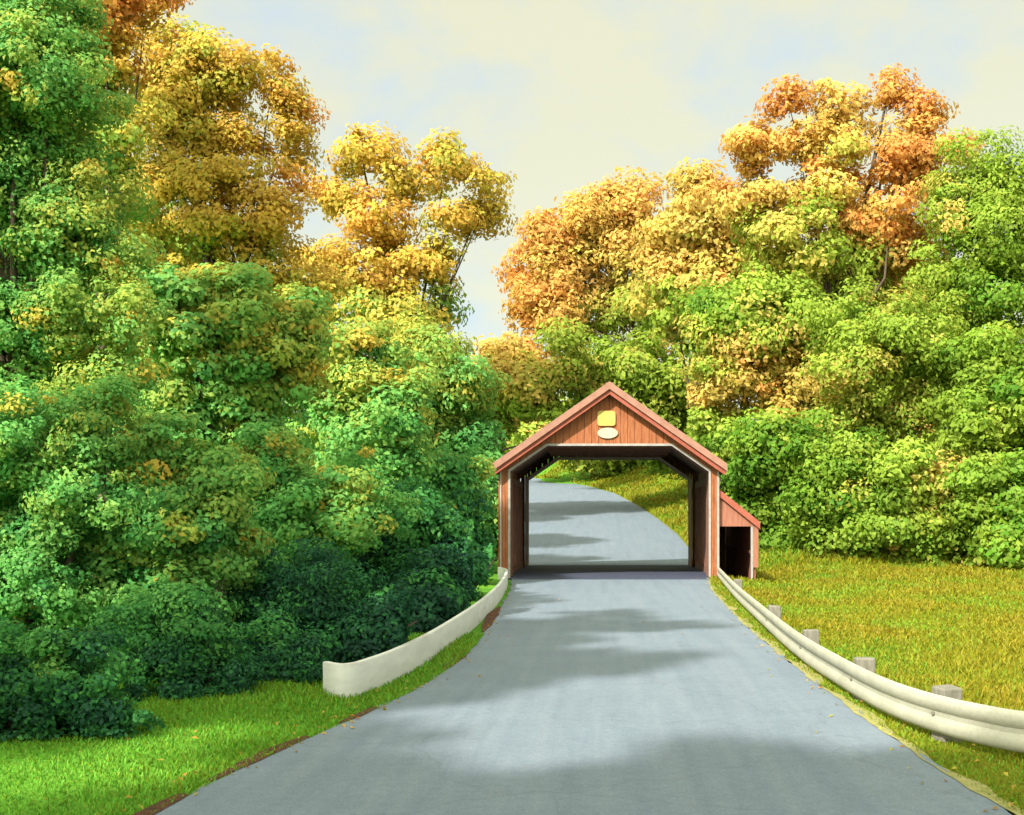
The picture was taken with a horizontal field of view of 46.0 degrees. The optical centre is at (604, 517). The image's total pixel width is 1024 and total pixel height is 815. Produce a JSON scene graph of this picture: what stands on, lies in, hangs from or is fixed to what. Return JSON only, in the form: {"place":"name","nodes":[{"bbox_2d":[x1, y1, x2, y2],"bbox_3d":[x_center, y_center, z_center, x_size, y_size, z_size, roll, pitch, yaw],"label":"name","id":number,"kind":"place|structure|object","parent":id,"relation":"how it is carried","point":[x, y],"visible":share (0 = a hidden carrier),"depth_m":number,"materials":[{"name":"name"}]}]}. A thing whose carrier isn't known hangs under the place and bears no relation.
{"place":"outdoors","nodes":[
{"label":"outdoors","id":0,"kind":"place"},
{"bbox_2d":[0,630,485,814],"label":"lawn grass","id":1,"kind":"structure","parent":0,"point":[462,646],"depth_m":10.46,"materials":[{"name":"green plant"}]},
{"bbox_2d":[0,438,1023,814],"bbox_3d":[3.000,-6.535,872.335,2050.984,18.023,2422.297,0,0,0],"label":"ground","id":2,"kind":"structure","parent":0,"point":[488,588],"depth_m":10.36,"materials":[{"name":"green plant"}]},
{"bbox_2d":[0,371,166,666],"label":"shrub","id":3,"kind":"object","parent":2,"relation":"on","point":[50,494],"visible":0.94,"depth_m":14.48,"materials":[{"name":"green plant"}]},
{"bbox_2d":[0,617,166,741],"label":"shrub","id":4,"kind":"object","parent":2,"relation":"on","point":[54,683],"visible":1,"depth_m":10.38,"materials":[{"name":"green plant"}]},
{"bbox_2d":[0,0,176,464],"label":"leafy tree","id":5,"kind":"object","parent":2,"relation":"on","point":[49,233],"visible":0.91,"depth_m":17.53,"materials":[{"name":"green plant"}]},
{"bbox_2d":[54,0,195,576],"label":"leafy tree","id":6,"kind":"object","parent":2,"relation":"on","point":[129,136],"visible":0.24,"depth_m":34.66,"materials":[{"name":"orange plant"}]},
{"bbox_2d":[62,405,277,659],"bbox_3d":[-5.701,0.352,15.234,2.831,3.666,2.246,0,0,0],"label":"shrub","id":7,"kind":"object","parent":2,"relation":"on","point":[178,532],"visible":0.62,"depth_m":15.15,"materials":[{"name":"green plant"}]},
{"bbox_2d":[86,581,277,699],"bbox_3d":[-4.790,1.395,13.203,2.143,1.422,1.396,0,0,21],"label":"shrub","id":8,"kind":"object","parent":2,"relation":"on","point":[180,658],"visible":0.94,"depth_m":12.89,"materials":[{"name":"green plant"}]},
{"bbox_2d":[0,113,396,486],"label":"leafy tree","id":9,"kind":"object","parent":2,"relation":"on","point":[304,415],"visible":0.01,"depth_m":47.34,"materials":[{"name":"green plant"}]},
{"bbox_2d":[122,253,335,602],"bbox_3d":[-7.752,-1.671,24.820,4.174,7.450,3.267,0,0,0],"label":"leafy tree","id":10,"kind":"object","parent":2,"relation":"on","point":[238,355],"visible":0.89,"depth_m":24.21,"materials":[{"name":"green plant"}]},
{"bbox_2d":[111,7,352,549],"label":"maple tree","id":11,"kind":"object","parent":2,"relation":"on","point":[191,83],"visible":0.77,"depth_m":40.16,"materials":[{"name":"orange plant"}]},
{"bbox_2d":[207,735,309,781],"bbox_3d":[-2.884,1.984,9.967,0.138,0.011,1.943,0,0,8],"label":"bare soil edge","id":12,"kind":"object","parent":2,"relation":"on","point":[277,747],"visible":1,"depth_m":9.96,"materials":[{"name":"brown soil"}]},
{"bbox_2d":[202,609,345,684],"bbox_3d":[-3.984,1.614,14.261,1.756,1.046,1.093,0,0,0],"label":"shrub","id":13,"kind":"object","parent":2,"relation":"on","point":[297,659],"visible":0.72,"depth_m":14.06,"materials":[{"name":"green plant"}]},
{"bbox_2d":[210,536,389,649],"bbox_3d":[-4.347,1.196,16.403,3.014,1.896,1.985,0,0,12],"label":"shrub","id":14,"kind":"object","parent":2,"relation":"on","point":[306,592],"visible":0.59,"depth_m":15.87,"materials":[{"name":"green plant"}]},
{"bbox_2d":[209,420,426,581],"bbox_3d":[-5.423,0.186,21.865,4.340,3.917,2.722,0,0,0],"label":"shrub","id":15,"kind":"object","parent":2,"relation":"on","point":[349,510],"visible":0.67,"depth_m":21.37,"materials":[{"name":"green plant"}]},
{"bbox_2d":[310,590,416,662],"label":"shrub","id":16,"kind":"object","parent":2,"relation":"on","point":[379,629],"visible":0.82,"depth_m":15.35,"materials":[{"name":"green plant"}]},
{"bbox_2d":[282,316,448,504],"bbox_3d":[-6.750,-1.845,33.909,4.992,7.972,4.905,0,0,45],"label":"leafy tree","id":17,"kind":"object","parent":2,"relation":"on","point":[386,388],"visible":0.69,"depth_m":33.00,"materials":[{"name":"green plant"}]},
{"bbox_2d":[282,121,521,353],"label":"maple tree","id":18,"kind":"object","parent":2,"relation":"on","point":[394,258],"visible":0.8,"depth_m":70.50,"materials":[{"name":"yellow plant"}]},
{"bbox_2d":[338,476,473,611],"bbox_3d":[-4.133,0.632,23.918,3.018,2.981,2.717,0,0,0],"label":"shrub","id":19,"kind":"object","parent":2,"relation":"on","point":[438,524],"visible":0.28,"depth_m":23.53,"materials":[{"name":"green plant"}]},
{"bbox_2d":[349,543,472,633],"bbox_3d":[-3.688,1.306,21.833,2.258,1.670,5.681,0,0,0],"label":"shrub","id":20,"kind":"object","parent":2,"relation":"on","point":[437,601],"visible":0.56,"depth_m":21.65,"materials":[{"name":"green plant"}]},
{"bbox_2d":[323,567,507,697],"bbox_3d":[-2.897,1.841,26.444,0.913,0.458,26.340,0,0,-1],"label":"roadside barrier","id":21,"kind":"object","parent":2,"relation":"on","point":[360,676],"visible":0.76,"depth_m":15.18,"materials":[{"name":"white paint"}]},
{"bbox_2d":[370,308,513,461],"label":"leafy tree","id":22,"kind":"object","parent":2,"relation":"on","point":[465,391],"visible":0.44,"depth_m":57.89,"materials":[{"name":"green plant"}]},
{"bbox_2d":[404,445,497,581],"bbox_3d":[-4.923,-0.067,36.149,3.392,4.362,3.484,0,0,0],"label":"shrub","id":23,"kind":"object","parent":2,"relation":"on","point":[461,491],"visible":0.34,"depth_m":35.55,"materials":[{"name":"green plant"}]},
{"bbox_2d":[438,442,503,560],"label":"shrub","id":24,"kind":"object","parent":2,"relation":"on","point":[493,521],"visible":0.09,"depth_m":47.43,"materials":[{"name":"green plant"}]},
{"bbox_2d":[468,543,496,600],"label":"shrub","id":25,"kind":"object","parent":2,"relation":"on","point":[483,571],"visible":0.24,"depth_m":29.81,"materials":[{"name":"green plant"}]},
{"bbox_2d":[463,315,599,454],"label":"leafy tree","id":26,"kind":"object","parent":2,"relation":"on","point":[526,396],"visible":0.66,"depth_m":83.00,"materials":[{"name":"green plant"}]},
{"bbox_2d":[500,397,572,453],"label":"shrub","id":27,"kind":"object","parent":2,"relation":"on","point":[506,451],"depth_m":145.71,"materials":[{"name":"green plant"}]},
{"bbox_2d":[489,165,672,359],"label":"maple tree","id":28,"kind":"object","parent":2,"relation":"on","point":[588,236],"visible":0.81,"depth_m":102.27,"materials":[{"name":"orange plant"}]},
{"bbox_2d":[507,406,733,481],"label":"shrub","id":29,"kind":"object","parent":2,"relation":"on","point":[532,428],"visible":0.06,"depth_m":121.48,"materials":[{"name":"green plant"}]},
{"bbox_2d":[492,381,759,579],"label":"covered bridge","id":30,"kind":"structure","parent":2,"relation":"on","point":[607,419],"depth_m":40.16,"materials":[{"name":"red wood"}]},
{"bbox_2d":[548,327,725,483],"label":"leafy tree","id":31,"kind":"object","parent":2,"relation":"on","point":[639,372],"visible":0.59,"depth_m":86.39,"materials":[{"name":"green plant"}]},
{"bbox_2d":[620,156,770,435],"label":"maple tree","id":32,"kind":"object","parent":2,"relation":"on","point":[686,246],"visible":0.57,"depth_m":71.90,"materials":[{"name":"yellow plant"}]},
{"bbox_2d":[534,444,969,566],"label":"bank grass","id":33,"kind":"structure","parent":2,"relation":"on","point":[668,505],"depth_m":95.88,"materials":[{"name":"green plant"}]},
{"bbox_2d":[665,269,864,458],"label":"leafy tree","id":34,"kind":"object","parent":2,"relation":"on","point":[746,334],"visible":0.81,"depth_m":60.00,"materials":[{"name":"green plant"}]},
{"bbox_2d":[696,405,838,550],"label":"shrub","id":35,"kind":"object","parent":2,"relation":"on","point":[757,455],"visible":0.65,"depth_m":54.34,"materials":[{"name":"green plant"}]},
{"bbox_2d":[687,63,985,386],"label":"maple tree","id":36,"kind":"object","parent":2,"relation":"on","point":[873,238],"visible":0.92,"depth_m":63.12,"materials":[{"name":"orange plant"}]},
{"bbox_2d":[773,405,906,559],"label":"shrub","id":37,"kind":"object","parent":2,"relation":"on","point":[842,490],"visible":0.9,"depth_m":51.64,"materials":[{"name":"green plant"}]},
{"bbox_2d":[712,240,996,446],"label":"leafy tree","id":38,"kind":"object","parent":2,"relation":"on","point":[877,304],"depth_m":77.38,"materials":[{"name":"green plant"}]},
{"bbox_2d":[708,541,1023,769],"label":"meadow grass","id":39,"kind":"structure","parent":2,"relation":"on","point":[907,585],"depth_m":28.24,"materials":[{"name":"green plant"}]},
{"bbox_2d":[717,567,1023,752],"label":"guard rail","id":40,"kind":"object","parent":2,"relation":"on","point":[946,712],"visible":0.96,"depth_m":11.68,"materials":[{"name":"white metal"}]},
{"bbox_2d":[795,276,978,456],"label":"leafy tree","id":41,"kind":"object","parent":2,"relation":"on","point":[877,356],"visible":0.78,"depth_m":55.40,"materials":[{"name":"green plant"}]},
{"bbox_2d":[851,435,988,566],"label":"shrub","id":42,"kind":"object","parent":2,"relation":"on","point":[915,524],"visible":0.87,"depth_m":50.56,"materials":[{"name":"green plant"}]},
{"bbox_2d":[890,125,1023,362],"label":"leafy tree","id":43,"kind":"object","parent":2,"relation":"on","point":[981,197],"visible":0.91,"depth_m":58.60,"materials":[{"name":"green plant"}]},
{"bbox_2d":[919,319,1023,472],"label":"leafy tree","id":44,"kind":"object","parent":2,"relation":"on","point":[981,409],"visible":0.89,"depth_m":52.15,"materials":[{"name":"green plant"}]},
{"bbox_2d":[934,447,1023,569],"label":"shrub","id":45,"kind":"object","parent":2,"relation":"on","point":[994,521],"visible":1,"depth_m":49.00,"materials":[{"name":"green plant"}]},
{"bbox_2d":[32,0,1023,465],"label":"sky","id":46,"kind":"structure","parent":0,"point":[557,95],"materials":[{"name":"white"}]},
{"bbox_2d":[154,578,1010,814],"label":"road","id":47,"kind":"structure","parent":0,"point":[630,697],"depth_m":10.85,"materials":[{"name":"grey asphalt"}]},
{"bbox_2d":[132,793,187,814],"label":"bare soil edge","id":48,"kind":"object","parent":47,"relation":"on","point":[146,811],"visible":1,"depth_m":8.26,"materials":[{"name":"brown soil"}]},
{"bbox_2d":[338,706,376,723],"bbox_3d":[-2.481,1.984,12.120,0.087,0.011,1.058,0,0,10],"label":"bare soil edge","id":49,"kind":"object","parent":47,"relation":"on","point":[366,711],"visible":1,"depth_m":12.13,"materials":[{"name":"brown soil"}]},
{"bbox_2d":[444,653,467,667],"bbox_3d":[-2.091,1.984,17.280,0.194,0.011,2.960,0,0,0],"label":"bare soil edge","id":50,"kind":"object","parent":47,"relation":"on","point":[455,662],"visible":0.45,"depth_m":16.63,"materials":[{"name":"brown soil"}]},
{"bbox_2d":[482,606,500,630],"bbox_3d":[-2.276,1.984,23.959,0.246,0.011,5.925,0,0,-2],"label":"bare soil edge","id":51,"kind":"object","parent":47,"relation":"on","point":[489,618],"visible":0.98,"depth_m":23.69,"materials":[{"name":"brown soil"}]},
{"bbox_2d":[97,578,1015,813],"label":"fallen leaves","id":52,"kind":"object","parent":47,"relation":"on","point":[344,725],"visible":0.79,"depth_m":11.34,"materials":[{"name":"brown plant"}]},
{"bbox_2d":[707,578,1023,814],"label":"sandy road edge","id":53,"kind":"object","parent":47,"relation":"on","point":[961,780],"visible":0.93,"depth_m":11.56,"materials":[{"name":"beige sand"}]},
{"bbox_2d":[520,478,687,564],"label":"road","id":54,"kind":"structure","parent":0,"point":[573,524],"depth_m":71.69,"materials":[{"name":"grey asphalt"}]},
{"bbox_2d":[709,579,1023,814],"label":"verge grass","id":55,"kind":"structure","parent":0,"point":[765,634],"depth_m":11.77,"materials":[{"name":"green plant"}]}
]}

